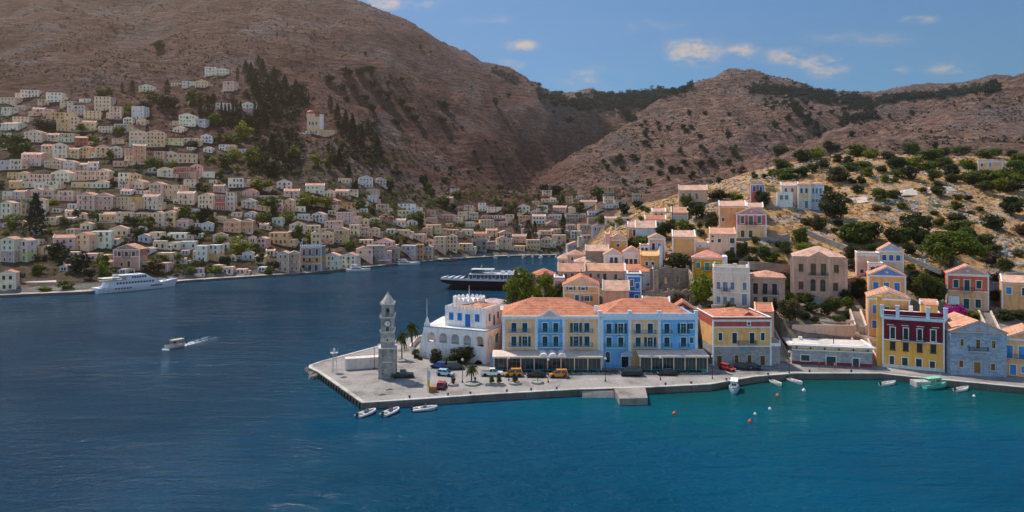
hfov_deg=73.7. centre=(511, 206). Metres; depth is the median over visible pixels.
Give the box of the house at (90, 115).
[82,111,102,120]
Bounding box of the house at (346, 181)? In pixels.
[338,178,351,187]
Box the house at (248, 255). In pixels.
[237,250,254,260]
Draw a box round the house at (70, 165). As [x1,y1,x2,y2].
[62,160,80,171]
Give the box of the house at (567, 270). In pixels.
[557,262,585,279]
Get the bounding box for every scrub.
[0,0,1023,201]
[0,132,577,275]
[597,152,1023,284]
[604,153,1023,258]
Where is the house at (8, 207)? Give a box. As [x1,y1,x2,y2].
[0,201,18,218]
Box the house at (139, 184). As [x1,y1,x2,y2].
[132,179,150,188]
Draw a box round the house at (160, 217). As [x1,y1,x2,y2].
[151,211,169,228]
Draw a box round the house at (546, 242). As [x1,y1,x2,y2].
[541,236,555,247]
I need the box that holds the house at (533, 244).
[526,239,542,251]
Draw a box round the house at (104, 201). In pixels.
[96,193,115,209]
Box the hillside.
[0,0,1023,365]
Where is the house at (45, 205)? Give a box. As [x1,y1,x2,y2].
[34,198,48,215]
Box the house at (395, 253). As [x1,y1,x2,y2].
[385,245,399,262]
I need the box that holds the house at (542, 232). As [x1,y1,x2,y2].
[537,230,552,234]
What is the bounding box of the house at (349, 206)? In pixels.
[340,202,358,212]
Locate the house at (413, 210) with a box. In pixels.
[410,209,424,219]
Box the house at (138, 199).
[134,197,144,209]
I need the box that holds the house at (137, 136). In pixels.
[128,130,146,147]
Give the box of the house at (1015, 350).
[1001,323,1023,376]
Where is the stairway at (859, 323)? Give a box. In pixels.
[849,309,866,333]
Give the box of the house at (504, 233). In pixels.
[497,230,511,236]
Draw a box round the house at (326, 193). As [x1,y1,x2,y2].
[323,190,335,198]
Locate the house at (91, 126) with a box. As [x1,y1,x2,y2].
[72,120,97,131]
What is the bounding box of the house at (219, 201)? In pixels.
[214,194,225,210]
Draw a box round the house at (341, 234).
[334,227,350,244]
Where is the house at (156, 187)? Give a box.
[149,181,168,199]
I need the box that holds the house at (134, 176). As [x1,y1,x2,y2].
[126,173,141,180]
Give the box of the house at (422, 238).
[414,234,426,242]
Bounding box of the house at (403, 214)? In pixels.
[398,210,409,220]
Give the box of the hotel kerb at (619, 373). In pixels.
[523,372,703,373]
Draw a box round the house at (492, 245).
[487,241,498,249]
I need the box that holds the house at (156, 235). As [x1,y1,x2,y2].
[149,232,165,243]
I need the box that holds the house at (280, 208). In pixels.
[271,199,282,212]
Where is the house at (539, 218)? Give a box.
[532,214,551,224]
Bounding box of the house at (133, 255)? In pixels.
[112,243,147,270]
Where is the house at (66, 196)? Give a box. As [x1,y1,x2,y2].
[51,191,79,200]
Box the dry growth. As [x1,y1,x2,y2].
[0,123,573,273]
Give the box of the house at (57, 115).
[46,112,64,119]
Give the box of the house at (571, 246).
[566,241,577,252]
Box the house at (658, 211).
[651,208,665,214]
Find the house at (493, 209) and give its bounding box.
[487,207,501,212]
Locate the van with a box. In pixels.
[620,366,643,376]
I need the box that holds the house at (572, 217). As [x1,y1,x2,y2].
[564,214,578,221]
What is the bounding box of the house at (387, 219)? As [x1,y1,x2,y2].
[379,213,395,225]
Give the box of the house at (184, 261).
[173,258,190,264]
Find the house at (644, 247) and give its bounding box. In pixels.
[639,243,648,250]
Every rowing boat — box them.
[769,377,781,385]
[787,376,802,384]
[878,380,895,385]
[953,386,968,391]
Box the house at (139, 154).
[130,144,145,164]
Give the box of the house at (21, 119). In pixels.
[12,116,35,122]
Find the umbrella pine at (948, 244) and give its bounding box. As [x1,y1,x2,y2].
[914,230,989,267]
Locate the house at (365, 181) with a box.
[358,175,374,188]
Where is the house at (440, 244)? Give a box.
[429,236,446,254]
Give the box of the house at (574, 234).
[570,231,581,238]
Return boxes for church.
[300,109,334,136]
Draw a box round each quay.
[0,254,557,297]
[308,335,1023,409]
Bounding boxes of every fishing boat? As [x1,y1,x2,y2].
[164,338,184,348]
[729,377,739,393]
[921,374,946,388]
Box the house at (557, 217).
[546,215,561,219]
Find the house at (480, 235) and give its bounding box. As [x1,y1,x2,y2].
[474,231,490,240]
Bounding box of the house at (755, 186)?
[749,180,765,204]
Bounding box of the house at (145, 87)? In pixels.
[139,84,160,91]
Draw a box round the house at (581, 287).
[562,273,599,306]
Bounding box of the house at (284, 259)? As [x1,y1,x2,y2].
[277,250,290,272]
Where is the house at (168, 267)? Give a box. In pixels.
[155,262,172,273]
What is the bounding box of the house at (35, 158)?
[21,152,47,165]
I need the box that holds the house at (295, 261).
[290,251,299,271]
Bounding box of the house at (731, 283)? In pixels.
[712,261,749,306]
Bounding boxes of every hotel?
[492,297,602,371]
[594,298,708,372]
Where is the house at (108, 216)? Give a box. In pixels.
[99,211,115,222]
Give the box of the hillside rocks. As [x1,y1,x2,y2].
[582,158,1023,284]
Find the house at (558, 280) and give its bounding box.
[554,274,564,294]
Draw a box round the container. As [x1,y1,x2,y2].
[345,355,377,369]
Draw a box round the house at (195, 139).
[184,138,202,146]
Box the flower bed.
[485,383,505,385]
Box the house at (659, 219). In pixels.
[644,215,665,226]
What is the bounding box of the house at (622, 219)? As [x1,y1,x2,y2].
[612,218,631,227]
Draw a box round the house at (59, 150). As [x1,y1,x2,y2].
[47,142,68,158]
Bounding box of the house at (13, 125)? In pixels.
[0,122,27,129]
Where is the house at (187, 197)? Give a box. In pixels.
[173,191,197,204]
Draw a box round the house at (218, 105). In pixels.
[216,103,235,111]
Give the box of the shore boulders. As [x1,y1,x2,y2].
[304,367,317,379]
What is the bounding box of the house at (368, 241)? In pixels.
[359,239,373,244]
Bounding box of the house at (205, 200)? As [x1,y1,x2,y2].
[198,193,213,209]
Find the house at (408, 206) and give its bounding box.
[398,204,422,211]
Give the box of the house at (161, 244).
[153,240,172,250]
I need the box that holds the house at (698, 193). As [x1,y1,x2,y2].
[678,184,707,206]
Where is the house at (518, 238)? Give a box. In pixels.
[511,234,526,242]
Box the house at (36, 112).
[28,107,45,115]
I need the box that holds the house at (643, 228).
[635,220,656,242]
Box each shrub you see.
[411,348,419,357]
[429,348,442,362]
[441,357,453,361]
[627,237,636,245]
[632,235,647,243]
[643,207,650,211]
[667,253,692,268]
[670,293,685,302]
[696,229,704,235]
[728,193,744,199]
[728,257,738,263]
[750,236,760,243]
[750,246,757,252]
[758,245,769,259]
[765,256,776,262]
[767,169,774,174]
[770,168,797,179]
[770,300,778,309]
[771,143,788,154]
[772,158,793,169]
[774,241,780,246]
[781,241,792,254]
[790,227,809,242]
[792,149,810,161]
[794,166,810,176]
[794,242,814,249]
[796,293,808,303]
[800,217,811,225]
[800,310,811,319]
[802,302,819,312]
[806,146,825,157]
[806,163,819,171]
[807,214,831,230]
[810,316,819,321]
[816,158,830,167]
[824,166,851,181]
[824,185,833,191]
[830,227,839,232]
[831,315,845,321]
[832,154,841,161]
[832,219,843,225]
[838,289,853,301]
[843,155,853,162]
[843,162,859,171]
[843,245,859,258]
[844,309,854,319]
[846,144,866,155]
[847,178,856,183]
[848,259,854,268]
[850,184,864,191]
[854,278,866,286]
[856,176,865,183]
[857,160,871,167]
[858,167,873,175]
[862,149,880,157]
[863,244,876,250]
[869,187,892,201]
[871,205,881,211]
[875,165,887,170]
[879,175,889,181]
[881,151,896,159]
[882,206,892,210]
[883,227,901,242]
[885,156,907,168]
[889,169,903,176]
[889,177,898,181]
[889,189,901,197]
[896,202,908,208]
[899,211,933,233]
[900,165,920,178]
[901,142,920,153]
[902,243,915,253]
[906,156,924,165]
[906,263,916,268]
[906,273,916,289]
[909,270,921,278]
[913,148,947,159]
[917,161,940,169]
[917,187,926,191]
[926,169,942,180]
[929,186,946,194]
[929,210,938,214]
[931,273,944,280]
[932,181,942,185]
[932,217,946,225]
[935,161,944,167]
[939,147,950,154]
[940,219,976,230]
[942,164,960,175]
[944,173,958,182]
[944,212,967,221]
[950,145,972,154]
[950,200,964,210]
[951,194,963,199]
[957,157,977,169]
[958,169,981,179]
[962,194,973,199]
[968,311,987,319]
[973,148,1002,157]
[973,206,984,210]
[976,233,996,244]
[979,169,990,180]
[979,213,1007,229]
[982,251,1002,263]
[985,244,1002,252]
[989,290,999,300]
[991,273,1003,281]
[992,309,1015,320]
[996,257,1016,271]
[997,169,1010,177]
[1004,159,1023,173]
[1005,149,1017,156]
[1009,249,1023,256]
[1010,223,1023,235]
[1010,309,1023,317]
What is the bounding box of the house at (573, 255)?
[566,250,583,262]
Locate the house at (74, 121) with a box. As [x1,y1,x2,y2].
[69,117,81,130]
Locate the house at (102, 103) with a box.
[94,96,115,110]
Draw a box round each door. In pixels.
[350,360,356,368]
[464,313,470,326]
[510,322,516,331]
[511,336,516,345]
[521,322,527,331]
[542,322,547,331]
[543,336,547,345]
[552,322,558,331]
[553,336,558,345]
[574,294,579,300]
[583,322,589,331]
[584,336,589,345]
[605,323,612,332]
[606,337,611,346]
[618,337,623,346]
[635,323,641,332]
[635,337,640,346]
[647,323,653,332]
[663,323,669,332]
[664,337,669,346]
[680,337,686,346]
[704,262,709,269]
[716,355,722,364]
[722,281,727,290]
[729,297,734,303]
[741,293,746,304]
[752,282,758,293]
[759,355,765,364]
[762,283,767,293]
[762,296,767,301]
[771,283,777,294]
[804,200,808,207]
[810,263,816,274]
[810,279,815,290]
[820,263,826,274]
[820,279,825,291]
[852,358,859,366]
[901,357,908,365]
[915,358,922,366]
[963,279,969,290]
[963,298,969,308]
[973,361,980,372]
[1007,344,1013,357]
[1009,364,1016,374]
[1018,345,1023,358]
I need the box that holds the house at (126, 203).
[114,197,139,210]
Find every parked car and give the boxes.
[430,361,446,368]
[436,368,454,376]
[436,380,446,389]
[446,361,463,369]
[504,368,522,376]
[526,370,545,377]
[549,369,568,377]
[656,368,677,375]
[718,362,735,371]
[733,362,751,370]
[746,362,762,370]
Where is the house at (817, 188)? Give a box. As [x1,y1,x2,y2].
[810,181,824,209]
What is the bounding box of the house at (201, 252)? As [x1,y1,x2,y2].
[193,245,208,262]
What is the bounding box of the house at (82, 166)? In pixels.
[77,163,87,170]
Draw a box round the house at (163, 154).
[154,151,166,162]
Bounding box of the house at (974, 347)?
[943,312,1007,376]
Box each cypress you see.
[130,79,134,91]
[164,80,170,94]
[197,95,201,114]
[205,95,209,111]
[211,93,215,111]
[219,101,223,123]
[223,103,227,125]
[227,104,230,125]
[231,105,234,125]
[236,66,238,80]
[238,100,242,121]
[253,100,256,118]
[279,142,283,158]
[327,95,332,109]
[512,213,518,231]
[524,219,533,238]
[532,221,537,237]
[560,212,566,233]
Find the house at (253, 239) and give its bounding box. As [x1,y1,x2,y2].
[247,236,256,249]
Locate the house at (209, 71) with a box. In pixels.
[204,67,217,76]
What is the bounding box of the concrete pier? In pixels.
[910,379,930,387]
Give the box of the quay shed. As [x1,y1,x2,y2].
[782,336,876,366]
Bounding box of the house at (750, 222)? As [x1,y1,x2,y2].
[735,207,766,237]
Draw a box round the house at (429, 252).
[424,245,433,259]
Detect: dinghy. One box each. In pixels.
[354,408,375,417]
[379,407,399,416]
[410,404,436,411]
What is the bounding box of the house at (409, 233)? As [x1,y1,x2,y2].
[396,230,413,238]
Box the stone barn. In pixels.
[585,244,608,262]
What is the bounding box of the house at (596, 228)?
[592,224,602,237]
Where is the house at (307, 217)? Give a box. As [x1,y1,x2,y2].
[297,214,312,221]
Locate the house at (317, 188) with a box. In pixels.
[305,183,324,193]
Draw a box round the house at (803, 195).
[796,181,810,209]
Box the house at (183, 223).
[176,218,192,230]
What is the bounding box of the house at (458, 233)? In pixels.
[447,229,463,237]
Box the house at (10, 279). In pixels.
[0,269,19,292]
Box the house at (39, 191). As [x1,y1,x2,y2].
[30,188,43,196]
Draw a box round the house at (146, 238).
[138,233,151,242]
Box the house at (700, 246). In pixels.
[695,241,709,252]
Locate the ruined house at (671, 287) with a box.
[642,265,696,304]
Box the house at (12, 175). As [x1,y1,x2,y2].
[7,172,18,178]
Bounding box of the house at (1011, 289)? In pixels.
[998,274,1023,310]
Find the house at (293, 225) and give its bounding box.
[289,221,305,233]
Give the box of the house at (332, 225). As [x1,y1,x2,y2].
[324,221,343,229]
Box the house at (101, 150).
[91,145,109,157]
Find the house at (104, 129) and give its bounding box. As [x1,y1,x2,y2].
[98,126,114,133]
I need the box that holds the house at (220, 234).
[213,232,228,243]
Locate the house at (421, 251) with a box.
[416,244,423,259]
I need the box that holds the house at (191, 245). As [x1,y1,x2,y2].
[180,241,197,249]
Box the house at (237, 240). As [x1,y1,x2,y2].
[229,236,244,243]
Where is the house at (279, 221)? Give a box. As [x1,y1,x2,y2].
[272,218,284,226]
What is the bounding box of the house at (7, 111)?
[1,107,17,115]
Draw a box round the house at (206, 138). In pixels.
[200,134,213,143]
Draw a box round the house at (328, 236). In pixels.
[321,231,333,243]
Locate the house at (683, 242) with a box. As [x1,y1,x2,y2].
[671,229,695,260]
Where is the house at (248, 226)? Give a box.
[241,218,254,233]
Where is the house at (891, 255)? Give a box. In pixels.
[876,242,904,272]
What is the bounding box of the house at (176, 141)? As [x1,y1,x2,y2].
[166,138,184,145]
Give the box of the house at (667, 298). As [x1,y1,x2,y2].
[642,295,669,301]
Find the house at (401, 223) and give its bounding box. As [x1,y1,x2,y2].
[394,218,408,227]
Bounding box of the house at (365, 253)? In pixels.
[356,246,372,264]
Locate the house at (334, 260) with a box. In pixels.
[326,252,342,268]
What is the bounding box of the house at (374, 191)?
[366,189,379,196]
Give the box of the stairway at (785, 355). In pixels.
[774,328,790,361]
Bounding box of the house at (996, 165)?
[976,160,1002,170]
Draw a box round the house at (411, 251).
[401,245,417,260]
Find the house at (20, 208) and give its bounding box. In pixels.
[17,202,21,215]
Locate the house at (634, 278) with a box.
[626,270,641,297]
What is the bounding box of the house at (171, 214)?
[164,210,178,227]
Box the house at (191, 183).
[184,179,198,187]
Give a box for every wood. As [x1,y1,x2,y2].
[193,64,380,177]
[490,65,1001,126]
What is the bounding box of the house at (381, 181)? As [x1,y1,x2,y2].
[375,178,388,189]
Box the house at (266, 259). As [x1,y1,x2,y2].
[255,254,269,264]
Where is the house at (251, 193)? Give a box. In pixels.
[241,188,259,198]
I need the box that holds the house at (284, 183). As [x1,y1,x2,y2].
[277,179,291,188]
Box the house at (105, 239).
[90,231,114,248]
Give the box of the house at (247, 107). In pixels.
[242,101,256,115]
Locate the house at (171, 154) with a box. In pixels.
[167,151,176,162]
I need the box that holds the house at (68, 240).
[52,234,78,249]
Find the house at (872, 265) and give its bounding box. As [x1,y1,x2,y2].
[867,261,882,270]
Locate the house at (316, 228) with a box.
[306,225,326,232]
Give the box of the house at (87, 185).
[71,182,91,188]
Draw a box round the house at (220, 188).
[213,184,228,192]
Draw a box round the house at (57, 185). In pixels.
[45,181,65,190]
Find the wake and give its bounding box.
[162,336,215,350]
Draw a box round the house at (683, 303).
[674,298,695,312]
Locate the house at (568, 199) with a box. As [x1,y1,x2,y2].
[562,196,572,204]
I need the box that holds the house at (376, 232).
[371,227,382,237]
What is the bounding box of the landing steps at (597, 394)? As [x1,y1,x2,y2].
[582,390,613,397]
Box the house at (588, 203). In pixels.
[581,200,596,209]
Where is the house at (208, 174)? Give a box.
[202,171,215,177]
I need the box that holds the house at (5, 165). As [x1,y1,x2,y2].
[0,160,10,169]
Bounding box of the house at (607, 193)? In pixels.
[603,190,613,196]
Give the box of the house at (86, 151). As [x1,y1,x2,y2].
[79,146,94,157]
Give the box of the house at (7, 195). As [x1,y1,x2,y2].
[0,191,13,200]
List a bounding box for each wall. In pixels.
[409,335,425,357]
[711,305,747,307]
[736,234,789,242]
[739,261,789,272]
[749,246,792,252]
[791,324,854,336]
[806,230,854,256]
[904,254,940,274]
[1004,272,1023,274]
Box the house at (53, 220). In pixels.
[39,217,61,224]
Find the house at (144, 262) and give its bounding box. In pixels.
[142,261,154,270]
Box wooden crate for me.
[429,386,436,391]
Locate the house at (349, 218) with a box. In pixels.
[336,212,361,224]
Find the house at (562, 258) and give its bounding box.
[557,253,566,262]
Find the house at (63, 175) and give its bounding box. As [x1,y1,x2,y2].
[51,170,74,181]
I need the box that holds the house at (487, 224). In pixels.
[475,220,493,228]
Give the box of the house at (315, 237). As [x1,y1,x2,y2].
[310,231,323,244]
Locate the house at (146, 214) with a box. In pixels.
[133,213,150,222]
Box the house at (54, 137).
[46,133,59,141]
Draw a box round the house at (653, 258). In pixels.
[640,246,662,268]
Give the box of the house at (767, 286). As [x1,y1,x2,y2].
[750,270,785,308]
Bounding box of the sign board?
[490,352,492,366]
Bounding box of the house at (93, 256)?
[84,253,101,262]
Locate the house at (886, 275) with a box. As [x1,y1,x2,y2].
[866,264,906,293]
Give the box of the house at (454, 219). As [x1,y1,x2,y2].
[439,215,462,223]
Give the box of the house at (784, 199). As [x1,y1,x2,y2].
[776,192,792,207]
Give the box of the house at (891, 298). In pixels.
[864,286,910,336]
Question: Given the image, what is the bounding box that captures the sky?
[358,0,1023,92]
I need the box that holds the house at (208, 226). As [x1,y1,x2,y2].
[201,221,214,230]
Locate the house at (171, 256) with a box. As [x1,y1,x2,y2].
[157,252,176,260]
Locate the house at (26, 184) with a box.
[20,181,36,187]
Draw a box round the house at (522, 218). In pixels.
[514,215,528,222]
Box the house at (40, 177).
[28,174,53,181]
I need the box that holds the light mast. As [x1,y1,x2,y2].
[330,348,337,369]
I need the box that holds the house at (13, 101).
[0,97,22,105]
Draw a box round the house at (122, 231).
[109,225,134,237]
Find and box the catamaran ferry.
[441,265,521,289]
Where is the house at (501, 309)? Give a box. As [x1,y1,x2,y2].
[496,304,506,321]
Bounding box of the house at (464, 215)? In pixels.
[458,212,467,219]
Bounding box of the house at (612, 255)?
[603,248,622,262]
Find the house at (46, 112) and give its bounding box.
[43,109,56,116]
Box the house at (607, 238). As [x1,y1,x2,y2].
[605,232,609,248]
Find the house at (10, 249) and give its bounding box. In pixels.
[0,236,19,262]
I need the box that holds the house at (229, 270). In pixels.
[222,266,234,274]
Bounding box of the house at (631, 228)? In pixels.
[627,221,634,245]
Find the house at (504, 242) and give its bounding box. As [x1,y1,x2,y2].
[495,236,514,250]
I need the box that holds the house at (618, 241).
[610,232,627,253]
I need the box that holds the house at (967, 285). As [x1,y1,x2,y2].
[943,263,989,310]
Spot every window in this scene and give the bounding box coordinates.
[448,311,453,320]
[456,312,462,320]
[474,313,479,322]
[519,336,530,345]
[570,322,581,331]
[570,336,581,345]
[581,295,592,301]
[615,323,626,332]
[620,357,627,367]
[629,279,633,286]
[633,258,637,263]
[644,337,655,346]
[678,323,689,332]
[689,322,694,329]
[689,337,694,343]
[696,262,700,268]
[716,281,720,289]
[716,296,720,302]
[718,332,722,340]
[723,296,727,302]
[729,238,734,243]
[730,282,734,289]
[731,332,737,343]
[734,354,738,362]
[740,215,744,223]
[740,230,744,237]
[742,282,746,290]
[747,354,751,361]
[748,215,753,224]
[748,230,752,237]
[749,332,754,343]
[757,216,761,223]
[760,332,765,340]
[798,263,803,271]
[798,281,803,289]
[800,354,810,361]
[825,355,836,365]
[832,282,838,291]
[833,264,839,273]
[871,320,876,328]
[872,281,878,288]
[872,304,876,313]
[881,254,886,260]
[883,282,889,286]
[888,254,893,260]
[889,326,895,338]
[889,355,894,364]
[890,341,895,350]
[893,282,900,291]
[895,255,900,260]
[902,327,908,339]
[903,342,908,351]
[916,328,922,340]
[917,343,922,352]
[929,360,935,370]
[930,329,936,341]
[930,344,936,353]
[953,279,958,287]
[958,360,964,367]
[960,338,964,346]
[975,280,981,288]
[975,339,980,348]
[976,299,981,308]
[990,363,995,370]
[991,340,996,348]
[1005,286,1012,294]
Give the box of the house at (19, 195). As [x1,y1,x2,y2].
[9,190,30,200]
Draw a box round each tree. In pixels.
[0,130,33,154]
[0,180,5,188]
[0,229,9,234]
[3,213,24,227]
[17,138,29,149]
[20,272,25,279]
[31,119,56,130]
[31,263,47,273]
[38,285,51,291]
[44,242,66,257]
[49,198,59,204]
[54,248,71,263]
[56,280,74,289]
[58,215,71,224]
[63,253,92,272]
[72,208,80,216]
[76,123,86,131]
[82,268,96,278]
[87,133,98,141]
[87,209,103,218]
[94,253,110,268]
[95,222,103,227]
[96,87,113,95]
[97,261,108,273]
[105,149,114,160]
[109,207,122,211]
[110,180,117,186]
[113,126,124,131]
[119,238,140,245]
[122,216,139,222]
[124,102,135,113]
[130,163,141,168]
[131,227,145,237]
[136,100,152,110]
[138,215,156,227]
[142,258,165,271]
[143,157,163,170]
[145,91,160,102]
[151,254,168,261]
[152,40,164,50]
[154,95,179,107]
[159,235,175,241]
[169,160,178,167]
[172,253,184,263]
[174,205,198,220]
[183,89,202,105]
[183,225,202,234]
[187,140,198,146]
[187,267,196,274]
[192,259,204,266]
[195,182,202,188]
[195,207,213,221]
[201,185,210,191]
[206,216,216,222]
[207,113,222,126]
[211,265,222,272]
[213,133,224,141]
[216,169,224,177]
[216,235,227,243]
[217,153,231,166]
[218,256,231,265]
[221,177,227,183]
[223,132,232,140]
[226,148,242,159]
[227,234,250,254]
[231,133,242,143]
[232,164,240,172]
[234,120,254,137]
[242,146,263,165]
[249,166,256,173]
[249,177,276,192]
[249,242,259,253]
[255,210,271,222]
[256,252,264,261]
[257,196,285,211]
[258,160,278,176]
[264,266,273,274]
[267,261,279,268]
[277,210,295,221]
[288,145,300,157]
[290,224,303,241]
[296,191,320,207]
[305,230,312,241]
[308,153,320,164]
[319,195,332,208]
[323,74,334,81]
[324,154,333,169]
[337,82,345,90]
[338,66,353,75]
[342,240,352,247]
[349,83,356,89]
[353,199,366,211]
[355,66,367,74]
[357,94,369,100]
[358,211,369,218]
[364,158,372,164]
[366,65,375,72]
[367,102,376,109]
[368,80,376,86]
[371,219,379,226]
[373,88,384,93]
[377,149,385,157]
[378,211,395,219]
[384,91,391,96]
[386,179,393,190]
[391,118,400,124]
[396,330,406,358]
[397,96,405,104]
[401,236,409,241]
[405,106,414,112]
[405,224,417,231]
[405,321,419,345]
[407,210,424,223]
[410,113,420,121]
[419,174,427,187]
[423,180,431,190]
[428,188,435,196]
[433,195,449,205]
[436,99,449,107]
[437,115,446,122]
[448,346,474,363]
[450,203,456,209]
[451,190,461,196]
[465,364,478,380]
[492,97,498,104]
[492,198,499,205]
[494,184,503,191]
[496,375,501,382]
[502,265,537,304]
[512,373,517,382]
[513,207,523,213]
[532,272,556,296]
[533,204,546,210]
[539,184,548,189]
[549,184,563,194]
[553,194,565,202]
[553,284,562,296]
[566,115,573,122]
[574,201,585,210]
[590,187,603,199]
[595,214,604,222]
[608,217,624,226]
[617,202,629,213]
[619,164,626,169]
[632,201,642,208]
[654,222,671,234]
[655,230,666,237]
[667,165,674,171]
[674,166,682,171]
[675,219,688,229]
[679,195,693,206]
[687,201,706,219]
[689,271,712,304]
[697,160,704,166]
[702,209,718,227]
[706,157,714,162]
[707,189,732,199]
[715,177,724,182]
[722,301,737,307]
[725,158,732,164]
[725,250,735,258]
[736,241,749,258]
[744,255,759,271]
[751,170,757,178]
[754,190,770,204]
[768,250,780,259]
[777,259,787,263]
[777,298,802,321]
[784,113,791,120]
[785,291,795,300]
[801,293,814,303]
[804,112,812,117]
[818,190,848,218]
[819,301,833,315]
[822,140,841,150]
[824,296,841,309]
[836,220,875,243]
[841,296,854,307]
[850,281,865,300]
[854,230,875,245]
[863,221,884,239]
[895,158,911,166]
[896,227,915,242]
[908,272,938,298]
[911,229,930,243]
[914,288,927,298]
[924,265,940,275]
[929,279,948,301]
[932,140,938,147]
[934,157,952,164]
[942,303,959,314]
[955,303,968,316]
[958,227,977,236]
[962,172,986,184]
[975,180,997,190]
[987,169,1005,180]
[992,177,1016,191]
[998,195,1023,214]
[1002,178,1023,191]
[1008,153,1023,165]
[1009,172,1023,183]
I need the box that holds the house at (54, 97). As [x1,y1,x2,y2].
[46,92,69,102]
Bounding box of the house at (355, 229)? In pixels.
[349,224,361,236]
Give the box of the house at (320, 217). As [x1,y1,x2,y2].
[311,212,327,223]
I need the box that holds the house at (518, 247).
[512,245,526,252]
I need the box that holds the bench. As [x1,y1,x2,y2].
[397,359,406,362]
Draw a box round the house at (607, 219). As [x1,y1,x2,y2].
[605,216,616,229]
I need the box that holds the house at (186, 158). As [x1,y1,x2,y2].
[169,153,197,162]
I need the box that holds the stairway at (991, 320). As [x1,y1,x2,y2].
[978,310,1000,328]
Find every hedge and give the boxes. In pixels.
[499,369,600,373]
[600,370,617,373]
[643,369,702,373]
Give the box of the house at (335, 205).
[328,198,341,209]
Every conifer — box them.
[17,193,52,237]
[241,60,248,73]
[244,62,256,79]
[249,73,261,92]
[251,123,262,140]
[255,55,260,65]
[258,58,267,75]
[259,110,272,129]
[265,133,277,151]
[269,66,279,82]
[281,74,288,90]
[290,79,300,93]
[333,103,341,120]
[334,149,345,166]
[341,109,348,130]
[344,163,353,178]
[346,113,358,142]
[352,179,360,190]
[358,125,365,149]
[373,135,382,150]
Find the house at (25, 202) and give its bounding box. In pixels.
[21,198,32,215]
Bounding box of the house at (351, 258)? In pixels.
[343,252,360,266]
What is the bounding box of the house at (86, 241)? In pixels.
[75,231,97,251]
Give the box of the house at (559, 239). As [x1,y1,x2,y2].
[552,235,565,245]
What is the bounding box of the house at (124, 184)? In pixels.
[116,181,131,188]
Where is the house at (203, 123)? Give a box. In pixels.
[196,119,209,127]
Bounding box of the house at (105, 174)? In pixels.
[96,169,114,180]
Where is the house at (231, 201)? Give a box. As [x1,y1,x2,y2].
[226,192,236,211]
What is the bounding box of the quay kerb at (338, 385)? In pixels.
[308,346,1023,402]
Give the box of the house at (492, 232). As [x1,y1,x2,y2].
[485,228,497,236]
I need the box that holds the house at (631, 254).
[622,245,639,263]
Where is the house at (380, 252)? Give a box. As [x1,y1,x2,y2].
[366,245,391,263]
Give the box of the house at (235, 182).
[228,178,250,187]
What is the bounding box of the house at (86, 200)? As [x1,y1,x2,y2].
[77,192,97,210]
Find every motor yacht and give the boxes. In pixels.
[346,265,370,271]
[394,259,419,264]
[435,258,457,261]
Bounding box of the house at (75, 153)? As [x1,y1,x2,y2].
[67,147,80,158]
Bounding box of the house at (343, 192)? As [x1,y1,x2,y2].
[335,189,350,199]
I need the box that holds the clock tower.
[378,292,396,378]
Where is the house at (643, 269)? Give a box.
[624,263,652,289]
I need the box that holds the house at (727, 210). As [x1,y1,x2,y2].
[718,200,746,229]
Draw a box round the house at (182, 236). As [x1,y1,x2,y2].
[167,232,194,240]
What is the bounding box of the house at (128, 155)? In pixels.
[124,148,132,163]
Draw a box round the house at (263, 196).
[258,195,278,199]
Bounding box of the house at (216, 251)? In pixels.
[209,244,223,261]
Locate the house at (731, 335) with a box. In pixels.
[696,307,780,365]
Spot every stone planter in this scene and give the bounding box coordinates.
[448,382,458,386]
[464,381,479,386]
[509,381,521,385]
[531,380,543,384]
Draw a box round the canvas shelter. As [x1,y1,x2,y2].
[30,280,55,281]
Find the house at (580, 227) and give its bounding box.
[577,224,591,230]
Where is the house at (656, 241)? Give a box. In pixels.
[647,233,665,258]
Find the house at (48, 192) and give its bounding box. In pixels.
[40,188,55,196]
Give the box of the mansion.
[790,246,847,305]
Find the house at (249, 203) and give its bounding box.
[241,198,260,210]
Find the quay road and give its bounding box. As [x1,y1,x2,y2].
[523,367,1023,382]
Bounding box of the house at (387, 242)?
[374,238,399,249]
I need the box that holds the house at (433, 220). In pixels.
[426,217,437,223]
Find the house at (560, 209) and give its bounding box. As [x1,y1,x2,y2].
[553,205,567,213]
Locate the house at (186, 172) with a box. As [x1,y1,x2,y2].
[173,167,198,178]
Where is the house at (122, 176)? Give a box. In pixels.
[114,173,131,182]
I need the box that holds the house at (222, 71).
[215,67,229,76]
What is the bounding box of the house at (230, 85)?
[221,81,240,91]
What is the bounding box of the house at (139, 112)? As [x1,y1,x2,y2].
[131,106,148,119]
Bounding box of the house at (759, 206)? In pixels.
[746,202,763,211]
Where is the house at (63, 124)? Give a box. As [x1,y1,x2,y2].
[57,119,69,130]
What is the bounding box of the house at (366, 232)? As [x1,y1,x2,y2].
[361,227,372,238]
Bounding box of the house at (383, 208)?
[376,204,392,212]
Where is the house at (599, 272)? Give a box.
[585,262,624,283]
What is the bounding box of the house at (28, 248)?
[20,237,36,261]
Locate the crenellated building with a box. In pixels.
[418,294,501,363]
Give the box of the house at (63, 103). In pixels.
[60,101,76,107]
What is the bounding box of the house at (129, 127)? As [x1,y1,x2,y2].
[114,124,138,132]
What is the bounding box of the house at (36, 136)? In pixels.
[21,130,48,142]
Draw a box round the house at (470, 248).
[458,243,476,255]
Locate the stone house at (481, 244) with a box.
[472,239,486,252]
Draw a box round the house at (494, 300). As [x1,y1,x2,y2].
[486,298,505,303]
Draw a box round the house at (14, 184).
[9,180,22,188]
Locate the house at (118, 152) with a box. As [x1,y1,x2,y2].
[107,146,123,158]
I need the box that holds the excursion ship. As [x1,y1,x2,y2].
[91,268,177,293]
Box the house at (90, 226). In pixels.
[80,222,95,230]
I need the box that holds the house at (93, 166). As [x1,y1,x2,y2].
[86,161,99,170]

